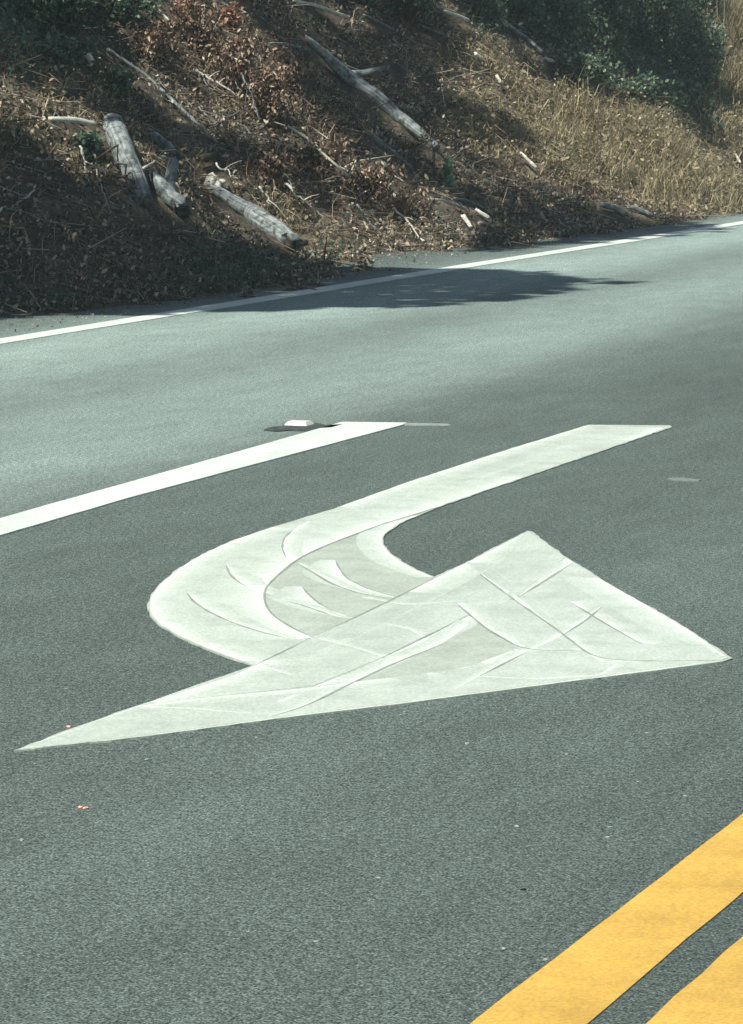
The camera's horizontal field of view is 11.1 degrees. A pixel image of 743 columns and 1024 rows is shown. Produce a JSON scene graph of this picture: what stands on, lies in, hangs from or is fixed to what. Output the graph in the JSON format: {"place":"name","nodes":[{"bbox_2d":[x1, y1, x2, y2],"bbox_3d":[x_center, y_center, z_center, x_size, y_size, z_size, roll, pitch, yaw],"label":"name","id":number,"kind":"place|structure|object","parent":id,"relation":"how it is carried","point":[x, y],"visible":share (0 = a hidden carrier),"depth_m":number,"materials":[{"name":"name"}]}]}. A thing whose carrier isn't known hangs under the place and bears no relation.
{"place":"outdoors","nodes":[
{"label":"outdoors","id":0,"kind":"place"},
{"bbox_2d":[0,214,742,1023],"bbox_3d":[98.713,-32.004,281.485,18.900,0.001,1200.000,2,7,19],"label":"road","id":1,"kind":"structure","parent":0,"point":[376,866],"depth_m":8.72,"materials":[{"name":"asphalt"}]},
{"bbox_2d":[0,422,406,536],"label":"lane line","id":2,"kind":"object","parent":1,"relation":"on","point":[261,454],"visible":1,"depth_m":12.98,"materials":[{"name":"white paint"}]},
{"bbox_2d":[264,420,340,431],"bbox_3d":[-0.265,-0.326,14.554,0.224,0.022,0.352,2,7,19],"label":"lane marker","id":3,"kind":"object","parent":1,"relation":"on","point":[301,425],"visible":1,"depth_m":14.57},
{"bbox_2d":[0,221,742,343],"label":"edge line","id":4,"kind":"object","parent":1,"relation":"on","point":[18,338],"visible":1,"depth_m":23.15,"materials":[{"name":"white paint"}]},
{"bbox_2d":[14,425,731,751],"bbox_3d":[0.243,0.079,11.204,1.487,0.010,7.013,0,7,4],"label":"turn arrow","id":5,"kind":"object","parent":1,"relation":"on","point":[342,608],"visible":1,"depth_m":9.58,"materials":[{"name":"white paint"}]},
{"bbox_2d":[404,423,449,425],"bbox_3d":[0.215,-0.333,14.679,0.176,0.007,0.062,0,7,3],"label":"paint streak","id":6,"kind":"object","parent":1,"relation":"on","point":[423,424],"visible":1,"depth_m":14.66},
{"bbox_2d":[470,813,742,1023],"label":"line","id":7,"kind":"object","parent":1,"relation":"on","point":[595,972],"visible":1,"depth_m":6.09,"materials":[{"name":"yellow paint"}]},
{"bbox_2d":[666,477,701,481],"bbox_3d":[1.040,-0.107,12.779,0.123,0.006,0.085,2,7,19],"label":"scuff mark","id":8,"kind":"object","parent":1,"relation":"on","point":[684,479],"visible":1,"depth_m":12.77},
{"bbox_2d":[646,937,742,1023],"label":"line","id":9,"kind":"object","parent":1,"relation":"on","point":[712,993],"visible":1,"depth_m":5.74,"materials":[{"name":"yellow paint"}]},
{"bbox_2d":[0,0,742,331],"bbox_3d":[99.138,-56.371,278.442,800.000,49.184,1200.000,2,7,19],"label":"hillside","id":10,"kind":"structure","parent":0,"point":[399,76],"depth_m":28.15,"materials":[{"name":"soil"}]},
{"bbox_2d":[15,189,34,204],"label":"dead branch","id":11,"kind":"object","parent":10,"relation":"on","point":[28,195],"visible":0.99,"depth_m":22.50,"materials":[{"name":"grey wood"}]},
{"bbox_2d":[0,0,63,31],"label":"shrub","id":12,"kind":"object","parent":10,"relation":"on","point":[36,7],"visible":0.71,"depth_m":27.37,"materials":[{"name":"green plant"}]},
{"bbox_2d":[13,28,102,76],"bbox_3d":[-2.272,-3.202,26.840,0.623,0.373,0.583,-7,9,-44],"label":"shrub","id":13,"kind":"object","parent":10,"relation":"on","point":[73,51],"visible":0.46,"depth_m":26.78,"materials":[{"name":"green plant"}]},
{"bbox_2d":[45,0,100,30],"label":"shrub","id":14,"kind":"object","parent":10,"relation":"on","point":[81,8],"visible":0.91,"depth_m":27.81,"materials":[{"name":"green plant"}]},
{"bbox_2d":[76,149,92,174],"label":"dead branch","id":15,"kind":"object","parent":10,"relation":"on","point":[77,156],"visible":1,"depth_m":23.28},
{"bbox_2d":[68,129,104,160],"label":"shrub","id":16,"kind":"object","parent":10,"relation":"on","point":[89,142],"visible":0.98,"depth_m":23.56,"materials":[{"name":"green plant"}]},
{"bbox_2d":[84,52,94,63],"bbox_3d":[-2.038,-3.278,27.691,0.086,0.091,0.054,2,7,19],"label":"stub","id":17,"kind":"object","parent":10,"relation":"on","point":[89,58],"visible":0.92,"depth_m":27.67,"materials":[{"name":"grey wood"}]},
{"bbox_2d":[79,145,105,181],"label":"dead branch","id":18,"kind":"object","parent":10,"relation":"on","point":[81,151],"visible":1,"depth_m":23.33,"materials":[{"name":"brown wood"}]},
{"bbox_2d":[88,207,120,250],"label":"dead branch","id":19,"kind":"object","parent":10,"relation":"on","point":[91,211],"visible":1,"depth_m":22.59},
{"bbox_2d":[89,63,134,99],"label":"shrub","id":20,"kind":"object","parent":10,"relation":"on","point":[121,81],"visible":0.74,"depth_m":27.52,"materials":[{"name":"green plant"}]},
{"bbox_2d":[96,169,127,213],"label":"dead branch","id":21,"kind":"object","parent":10,"relation":"on","point":[104,193],"visible":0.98,"depth_m":23.18,"materials":[{"name":"grey wood"}]},
{"bbox_2d":[95,123,133,159],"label":"dead branch","id":22,"kind":"object","parent":10,"relation":"on","point":[106,152],"visible":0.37,"depth_m":23.57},
{"bbox_2d":[106,170,134,183],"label":"dead branch","id":23,"kind":"object","parent":10,"relation":"on","point":[123,177],"visible":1,"depth_m":23.48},
{"bbox_2d":[108,168,145,208],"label":"dead branch","id":24,"kind":"object","parent":10,"relation":"on","point":[110,170],"visible":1,"depth_m":23.47,"materials":[{"name":"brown wood"}]},
{"bbox_2d":[103,113,152,207],"bbox_3d":[-1.596,-2.222,24.200,0.244,0.571,1.501,-1,7,-12],"label":"log","id":25,"kind":"object","parent":10,"relation":"on","point":[116,131],"visible":0.94,"depth_m":23.67,"materials":[{"name":"grey wood"}]},
{"bbox_2d":[96,0,161,26],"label":"shrub","id":26,"kind":"object","parent":10,"relation":"on","point":[126,7],"visible":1,"depth_m":28.26,"materials":[{"name":"green plant"}]},
{"bbox_2d":[114,163,159,168],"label":"dead branch","id":27,"kind":"object","parent":10,"relation":"on","point":[126,164],"visible":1,"depth_m":23.62,"materials":[{"name":"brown wood"}]},
{"bbox_2d":[120,15,184,62],"bbox_3d":[-1.583,-3.467,28.187,0.439,0.369,0.463,2,7,19],"label":"dead brush","id":28,"kind":"object","parent":10,"relation":"on","point":[152,41],"visible":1,"depth_m":28.13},
{"bbox_2d":[142,148,168,169],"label":"dead branch","id":29,"kind":"object","parent":10,"relation":"on","point":[148,165],"visible":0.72,"depth_m":23.96,"materials":[{"name":"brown wood"}]},
{"bbox_2d":[144,209,170,226],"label":"dead branch","id":30,"kind":"object","parent":10,"relation":"on","point":[145,210],"visible":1,"depth_m":23.18,"materials":[{"name":"grey wood"}]},
{"bbox_2d":[142,127,175,153],"bbox_3d":[-1.508,-2.633,27.211,0.262,0.198,0.101,3,7,25],"label":"log","id":31,"kind":"object","parent":10,"relation":"on","point":[164,142],"visible":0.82,"depth_m":27.17,"materials":[{"name":"grey wood"}]},
{"bbox_2d":[106,47,217,142],"bbox_3d":[-1.501,-3.033,27.904,0.854,0.689,0.172,2,7,16],"label":"dead branch","id":32,"kind":"object","parent":10,"relation":"on","point":[169,97],"visible":1,"depth_m":27.91,"materials":[{"name":"grey wood"}]},
{"bbox_2d":[156,8,169,21],"bbox_3d":[-1.560,-3.714,28.683,0.111,0.108,0.030,2,7,19],"label":"stick","id":33,"kind":"object","parent":10,"relation":"on","point":[166,19],"visible":0.9,"depth_m":28.67,"materials":[{"name":"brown wood"}]},
{"bbox_2d":[149,154,191,219],"bbox_3d":[-1.266,-2.019,23.888,0.239,0.408,0.397,-2,7,-20],"label":"log","id":34,"kind":"object","parent":10,"relation":"on","point":[163,189],"visible":0.98,"depth_m":23.79,"materials":[{"name":"grey wood"}]},
{"bbox_2d":[170,0,195,25],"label":"rust spray","id":35,"kind":"object","parent":10,"relation":"on","point":[186,6],"visible":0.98,"depth_m":28.82,"materials":[{"name":"brown plant"}]},
{"bbox_2d":[167,112,210,137],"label":"dead branch","id":36,"kind":"object","parent":10,"relation":"on","point":[185,130],"visible":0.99,"depth_m":27.55,"materials":[{"name":"grey wood"}]},
{"bbox_2d":[168,0,220,53],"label":"dead brush","id":37,"kind":"object","parent":10,"relation":"on","point":[193,24],"visible":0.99,"depth_m":28.72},
{"bbox_2d":[193,169,222,213],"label":"dead branch","id":38,"kind":"object","parent":10,"relation":"on","point":[207,191],"visible":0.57,"depth_m":26.42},
{"bbox_2d":[195,150,224,162],"bbox_3d":[-1.133,-2.550,27.509,0.085,0.083,0.389,4,8,29],"label":"fallen limb","id":39,"kind":"object","parent":10,"relation":"on","point":[210,156],"visible":1,"depth_m":27.41,"materials":[{"name":"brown wood"}]},
{"bbox_2d":[198,120,228,132],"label":"dead branch","id":40,"kind":"object","parent":10,"relation":"on","point":[211,124],"visible":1,"depth_m":27.86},
{"bbox_2d":[198,106,233,141],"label":"dead branch","id":41,"kind":"object","parent":10,"relation":"on","point":[212,122],"visible":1,"depth_m":27.91,"materials":[{"name":"grey wood"}]},
{"bbox_2d":[195,69,238,97],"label":"dead branch","id":42,"kind":"object","parent":10,"relation":"on","point":[207,77],"visible":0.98,"depth_m":28.53,"materials":[{"name":"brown wood"}]},
{"bbox_2d":[216,160,241,178],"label":"dead branch","id":43,"kind":"object","parent":10,"relation":"on","point":[224,169],"visible":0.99,"depth_m":27.29,"materials":[{"name":"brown wood"}]},
{"bbox_2d":[213,1,245,32],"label":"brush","id":44,"kind":"object","parent":10,"relation":"on","point":[231,14],"visible":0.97,"depth_m":29.29,"materials":[{"name":"brown plant"}]},
{"bbox_2d":[197,20,263,92],"bbox_3d":[-1.053,-3.394,28.684,0.510,0.567,0.462,0,7,0],"label":"dead brush","id":45,"kind":"object","parent":10,"relation":"on","point":[242,54],"visible":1,"depth_m":28.63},
{"bbox_2d":[193,43,206,69],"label":"dead branch","id":46,"kind":"object","parent":45,"relation":"on","point":[194,50],"visible":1,"depth_m":28.64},
{"bbox_2d":[214,106,246,124],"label":"dead branch","id":47,"kind":"object","parent":10,"relation":"on","point":[229,116],"visible":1,"depth_m":28.25,"materials":[{"name":"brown wood"}]},
{"bbox_2d":[231,36,246,51],"bbox_3d":[-0.994,-3.552,29.221,0.177,0.157,0.124,-7,9,-44],"label":"rust spray","id":48,"kind":"object","parent":10,"relation":"on","point":[236,39],"visible":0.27,"depth_m":29.20,"materials":[{"name":"plant"}]},
{"bbox_2d":[240,73,258,119],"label":"dead branch","id":49,"kind":"object","parent":10,"relation":"on","point":[242,75],"visible":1,"depth_m":28.44,"materials":[{"name":"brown wood"}]},
{"bbox_2d":[237,122,266,140],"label":"dead branch","id":50,"kind":"object","parent":10,"relation":"on","point":[244,126],"visible":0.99,"depth_m":28.20,"materials":[{"name":"grey wood"}]},
{"bbox_2d":[203,172,308,249],"bbox_3d":[-0.804,-2.104,26.855,0.322,0.521,1.325,-5,8,-34],"label":"log","id":51,"kind":"object","parent":10,"relation":"on","point":[281,231],"visible":0.87,"depth_m":26.68,"materials":[{"name":"grey wood"}]},
{"bbox_2d":[241,47,300,126],"bbox_3d":[-0.765,-3.157,28.547,0.437,0.602,0.405,2,7,19],"label":"dead brush","id":52,"kind":"object","parent":10,"relation":"on","point":[267,88],"visible":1,"depth_m":28.49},
{"bbox_2d":[252,139,309,183],"bbox_3d":[-0.686,-2.519,27.695,0.431,0.340,0.533,2,7,19],"label":"dead brush","id":53,"kind":"object","parent":10,"relation":"on","point":[268,162],"visible":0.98,"depth_m":27.68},
{"bbox_2d":[258,42,313,93],"bbox_3d":[-0.643,-3.367,29.159,0.316,0.400,0.388,5,9,38],"label":"dead brush","id":54,"kind":"object","parent":10,"relation":"on","point":[298,66],"visible":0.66,"depth_m":29.15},
{"bbox_2d":[269,42,309,50],"bbox_3d":[-0.632,-3.660,30.169,0.049,0.068,0.759,3,7,23],"label":"stick","id":55,"kind":"object","parent":10,"relation":"on","point":[284,43],"visible":0.91,"depth_m":30.05,"materials":[{"name":"grey wood"}]},
{"bbox_2d":[300,200,334,238],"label":"dead branch","id":56,"kind":"object","parent":10,"relation":"on","point":[310,212],"visible":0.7,"depth_m":27.68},
{"bbox_2d":[288,128,350,185],"bbox_3d":[-0.374,-2.614,28.263,0.409,0.436,0.437,4,8,30],"label":"dead brush","id":57,"kind":"object","parent":10,"relation":"on","point":[312,155],"visible":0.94,"depth_m":28.22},
{"bbox_2d":[287,125,356,176],"bbox_3d":[-0.366,-2.661,28.313,0.491,0.392,0.287,1,7,6],"label":"dead branch","id":58,"kind":"object","parent":57,"relation":"on","point":[322,152],"visible":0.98,"depth_m":28.18,"materials":[{"name":"grey wood"}]},
{"bbox_2d":[292,0,346,17],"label":"fallen limb","id":59,"kind":"object","parent":10,"relation":"on","point":[321,7],"visible":0.98,"depth_m":32.57,"materials":[{"name":"grey wood"}]},
{"bbox_2d":[0,0,725,145],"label":"green undergrowth","id":60,"kind":"object","parent":10,"relation":"on","point":[23,29],"visible":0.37,"depth_m":38.06,"materials":[{"name":"green plant"}]},
{"bbox_2d":[348,0,387,8],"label":"shrub","id":61,"kind":"object","parent":10,"relation":"on","point":[365,2],"visible":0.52,"depth_m":33.98,"materials":[{"name":"green plant"}]},
{"bbox_2d":[0,0,741,310],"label":"dead bracken","id":62,"kind":"object","parent":10,"relation":"on","point":[303,105],"visible":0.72,"depth_m":28.79,"materials":[{"name":"plant"}]},
{"bbox_2d":[356,204,385,232],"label":"dead branch","id":63,"kind":"object","parent":10,"relation":"on","point":[374,227],"visible":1,"depth_m":28.09,"materials":[{"name":"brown wood"}]},
{"bbox_2d":[0,0,742,316],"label":"fine twigs","id":64,"kind":"object","parent":10,"relation":"on","point":[176,229],"visible":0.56,"depth_m":28.41,"materials":[{"name":"wood"}]},
{"bbox_2d":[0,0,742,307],"bbox_3d":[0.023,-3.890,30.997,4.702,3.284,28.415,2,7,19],"label":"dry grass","id":65,"kind":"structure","parent":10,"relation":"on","point":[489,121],"depth_m":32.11,"materials":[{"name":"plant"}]},
{"bbox_2d":[48,117,97,125],"bbox_3d":[-1.832,-2.400,23.570,0.350,0.062,0.039,-5,9,-38],"label":"stick","id":66,"kind":"object","parent":65,"relation":"on","point":[77,120],"visible":1,"depth_m":23.56,"materials":[{"name":"brown wood"}]},
{"bbox_2d":[259,186,281,211],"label":"dead branch","id":67,"kind":"object","parent":65,"relation":"on","point":[262,191],"visible":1,"depth_m":27.38,"materials":[{"name":"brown wood"}]},
{"bbox_2d":[285,182,323,219],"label":"dead branch","id":68,"kind":"object","parent":65,"relation":"on","point":[300,197],"visible":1,"depth_m":27.63,"materials":[{"name":"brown wood"}]},
{"bbox_2d":[0,0,742,313],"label":"weeds","id":69,"kind":"object","parent":10,"relation":"on","point":[231,275],"visible":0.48,"depth_m":23.76,"materials":[{"name":"brown plant"}]},
{"bbox_2d":[303,35,440,150],"bbox_3d":[0.001,-3.375,30.888,1.106,0.926,0.464,0,7,-2],"label":"log","id":70,"kind":"object","parent":10,"relation":"on","point":[356,81],"visible":0.98,"depth_m":30.79,"materials":[{"name":"grey wood"}]},
{"bbox_2d":[335,149,413,203],"bbox_3d":[-0.044,-2.500,28.628,0.526,0.403,0.538,6,9,42],"label":"dead brush","id":71,"kind":"object","parent":10,"relation":"on","point":[367,182],"visible":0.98,"depth_m":28.61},
{"bbox_2d":[367,151,388,167],"bbox_3d":[0.044,-2.692,29.269,0.036,0.126,0.302,-4,8,-30],"label":"stick","id":72,"kind":"object","parent":10,"relation":"on","point":[372,155],"visible":0.6,"depth_m":29.25,"materials":[{"name":"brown wood"}]},
{"bbox_2d":[363,13,393,30],"bbox_3d":[0.071,-4.287,33.593,0.046,0.151,0.438,5,9,38],"label":"fallen limb","id":73,"kind":"object","parent":10,"relation":"on","point":[377,21],"visible":1,"depth_m":33.55,"materials":[{"name":"grey wood"}]},
{"bbox_2d":[361,127,413,169],"bbox_3d":[0.130,-2.827,29.826,0.507,0.344,0.054,-5,8,-34],"label":"stick","id":74,"kind":"object","parent":10,"relation":"on","point":[383,144],"visible":0.87,"depth_m":29.81,"materials":[{"name":"grey wood"}]},
{"bbox_2d":[372,182,440,217],"bbox_3d":[0.253,-2.296,28.445,0.453,0.282,0.446,6,9,42],"label":"dead brush","id":75,"kind":"object","parent":10,"relation":"on","point":[406,199],"visible":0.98,"depth_m":28.44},
{"bbox_2d":[386,126,435,160],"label":"dead brush","id":76,"kind":"object","parent":10,"relation":"on","point":[407,146],"visible":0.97,"depth_m":30.18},
{"bbox_2d":[379,0,444,29],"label":"shrub","id":77,"kind":"object","parent":10,"relation":"on","point":[415,9],"visible":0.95,"depth_m":34.40,"materials":[{"name":"green plant"}]},
{"bbox_2d":[393,207,439,249],"bbox_3d":[0.316,-2.078,28.103,0.079,0.296,0.675,-3,8,-26],"label":"dead branch","id":78,"kind":"object","parent":10,"relation":"on","point":[400,214],"visible":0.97,"depth_m":28.22,"materials":[{"name":"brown wood"}]},
{"bbox_2d":[421,25,443,34],"bbox_3d":[0.550,-4.339,34.552,0.212,0.096,0.022,-2,7,-17],"label":"fallen limb","id":79,"kind":"object","parent":10,"relation":"on","point":[432,30],"visible":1,"depth_m":34.54,"materials":[{"name":"grey wood"}]},
{"bbox_2d":[420,122,463,146],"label":"dead branch","id":80,"kind":"object","parent":10,"relation":"on","point":[424,144],"visible":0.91,"depth_m":30.88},
{"bbox_2d":[441,65,452,110],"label":"dead branch","id":81,"kind":"object","parent":10,"relation":"on","point":[443,85],"visible":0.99,"depth_m":32.49,"materials":[{"name":"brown wood"}]},
{"bbox_2d":[428,198,466,209],"bbox_3d":[0.560,-2.350,29.294,0.075,0.108,0.518,5,8,35],"label":"split wood","id":82,"kind":"object","parent":10,"relation":"on","point":[448,202],"visible":0.78,"depth_m":29.37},
{"bbox_2d":[441,150,455,193],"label":"green vine","id":83,"kind":"object","parent":10,"relation":"on","point":[446,171],"visible":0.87,"depth_m":30.18,"materials":[{"name":"green plant"}]},
{"bbox_2d":[443,9,469,21],"bbox_3d":[0.782,-4.548,35.151,0.038,0.109,0.459,4,8,30],"label":"fallen limb","id":84,"kind":"object","parent":10,"relation":"on","point":[457,15],"visible":1,"depth_m":35.14,"materials":[{"name":"grey wood"}]},
{"bbox_2d":[443,31,471,42],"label":"dead branch","id":85,"kind":"object","parent":10,"relation":"on","point":[452,39],"visible":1,"depth_m":34.43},
{"bbox_2d":[461,214,471,228],"bbox_3d":[0.722,-2.192,28.924,0.038,0.111,0.148,-4,8,-28],"label":"split wood","id":86,"kind":"object","parent":10,"relation":"on","point":[465,219],"visible":0.93,"depth_m":28.91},
{"bbox_2d":[453,197,483,208],"bbox_3d":[0.724,-2.398,29.779,0.096,0.107,0.504,4,8,29],"label":"stick","id":87,"kind":"object","parent":10,"relation":"on","point":[466,200],"visible":1,"depth_m":29.89,"materials":[{"name":"grey wood"}]},
{"bbox_2d":[475,208,489,218],"bbox_3d":[0.852,-2.292,29.482,0.123,0.090,0.033,1,7,10],"label":"split wood","id":88,"kind":"object","parent":10,"relation":"on","point":[486,216],"visible":1,"depth_m":29.47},
{"bbox_2d":[462,0,516,25],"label":"shrub","id":89,"kind":"object","parent":10,"relation":"on","point":[490,9],"visible":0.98,"depth_m":35.69,"materials":[{"name":"green plant"}]},
{"bbox_2d":[495,15,543,52],"bbox_3d":[1.305,-4.566,36.164,0.668,0.476,0.422,1,7,7],"label":"fallen limb","id":90,"kind":"object","parent":10,"relation":"on","point":[520,33],"visible":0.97,"depth_m":36.08,"materials":[{"name":"grey wood"}]},
{"bbox_2d":[499,0,557,33],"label":"shrub","id":91,"kind":"object","parent":10,"relation":"on","point":[521,7],"visible":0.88,"depth_m":36.50,"materials":[{"name":"green plant"}]},
{"bbox_2d":[520,152,537,168],"bbox_3d":[1.300,-2.914,31.783,0.164,0.144,0.028,4,8,28],"label":"stick","id":92,"kind":"object","parent":10,"relation":"on","point":[528,159],"visible":1,"depth_m":31.77,"materials":[{"name":"brown wood"}]},
{"bbox_2d":[476,79,649,186],"bbox_3d":[1.702,-3.237,33.254,1.584,1.044,3.678,2,7,19],"label":"grass clump","id":93,"kind":"object","parent":10,"relation":"on","point":[576,141],"visible":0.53,"depth_m":33.43,"materials":[{"name":"plant"}]},
{"bbox_2d":[522,0,607,51],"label":"shrub","id":94,"kind":"object","parent":10,"relation":"on","point":[560,12],"visible":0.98,"depth_m":36.62,"materials":[{"name":"green plant"}]},
{"bbox_2d":[547,42,616,93],"bbox_3d":[1.976,-4.159,35.967,0.685,0.494,0.578,-4,8,-32],"label":"shrub","id":95,"kind":"object","parent":10,"relation":"on","point":[593,69],"visible":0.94,"depth_m":35.90,"materials":[{"name":"green plant"}]},
{"bbox_2d":[496,7,721,198],"bbox_3d":[2.039,-3.682,34.751,2.151,1.800,5.262,2,7,19],"label":"grass clump","id":96,"kind":"object","parent":10,"relation":"on","point":[621,118],"visible":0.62,"depth_m":35.11,"materials":[{"name":"plant"}]},
{"bbox_2d":[568,0,659,57],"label":"shrub","id":97,"kind":"object","parent":10,"relation":"on","point":[612,14],"visible":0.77,"depth_m":38.13,"materials":[{"name":"green plant"}]},
{"bbox_2d":[599,202,628,216],"bbox_3d":[2.009,-2.519,31.923,0.288,0.130,0.073,-4,8,-31],"label":"log","id":98,"kind":"object","parent":10,"relation":"on","point":[613,207],"visible":0.99,"depth_m":31.91,"materials":[{"name":"grey wood"}]},
{"bbox_2d":[626,205,653,216],"bbox_3d":[2.256,-2.535,32.321,0.251,0.106,0.048,-2,7,-15],"label":"log","id":99,"kind":"object","parent":10,"relation":"on","point":[642,211],"visible":0.99,"depth_m":32.31,"materials":[{"name":"grey wood"}]},
{"bbox_2d":[606,65,674,107],"bbox_3d":[2.501,-4.091,36.991,0.860,0.436,0.699,-6,9,-40],"label":"shrub","id":100,"kind":"object","parent":10,"relation":"on","point":[645,84],"visible":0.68,"depth_m":36.85,"materials":[{"name":"green plant"}]},
{"bbox_2d":[551,87,742,217],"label":"grass clump","id":101,"kind":"object","parent":10,"relation":"on","point":[690,196],"visible":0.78,"depth_m":34.60,"materials":[{"name":"plant"}]},
{"bbox_2d":[628,0,691,60],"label":"shrub","id":102,"kind":"object","parent":10,"relation":"on","point":[653,19],"visible":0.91,"depth_m":39.49,"materials":[{"name":"green plant"}]},
{"bbox_2d":[674,0,694,18],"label":"green sapling","id":103,"kind":"object","parent":10,"relation":"on","point":[688,1],"visible":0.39,"depth_m":42.45,"materials":[{"name":"green plant"}]},
{"bbox_2d":[641,139,742,211],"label":"grass clump","id":104,"kind":"object","parent":10,"relation":"on","point":[739,181],"visible":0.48,"depth_m":35.13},
{"bbox_2d":[660,1,733,98],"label":"shrub","id":105,"kind":"object","parent":10,"relation":"on","point":[697,50],"visible":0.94,"depth_m":39.37,"materials":[{"name":"green plant"}]},
{"bbox_2d":[683,0,723,25],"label":"shrub","id":106,"kind":"object","parent":10,"relation":"on","point":[700,6],"visible":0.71,"depth_m":42.87,"materials":[{"name":"green plant"}]},
{"bbox_2d":[676,82,742,165],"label":"grass clump","id":107,"kind":"object","parent":10,"relation":"on","point":[733,127],"visible":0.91,"depth_m":38.55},
{"bbox_2d":[682,0,742,53],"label":"grass clump","id":108,"kind":"object","parent":10,"relation":"on","point":[733,16],"visible":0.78,"depth_m":42.82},
{"bbox_2d":[707,22,742,112],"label":"grass clump","id":109,"kind":"object","parent":10,"relation":"on","point":[734,69],"visible":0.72,"depth_m":40.12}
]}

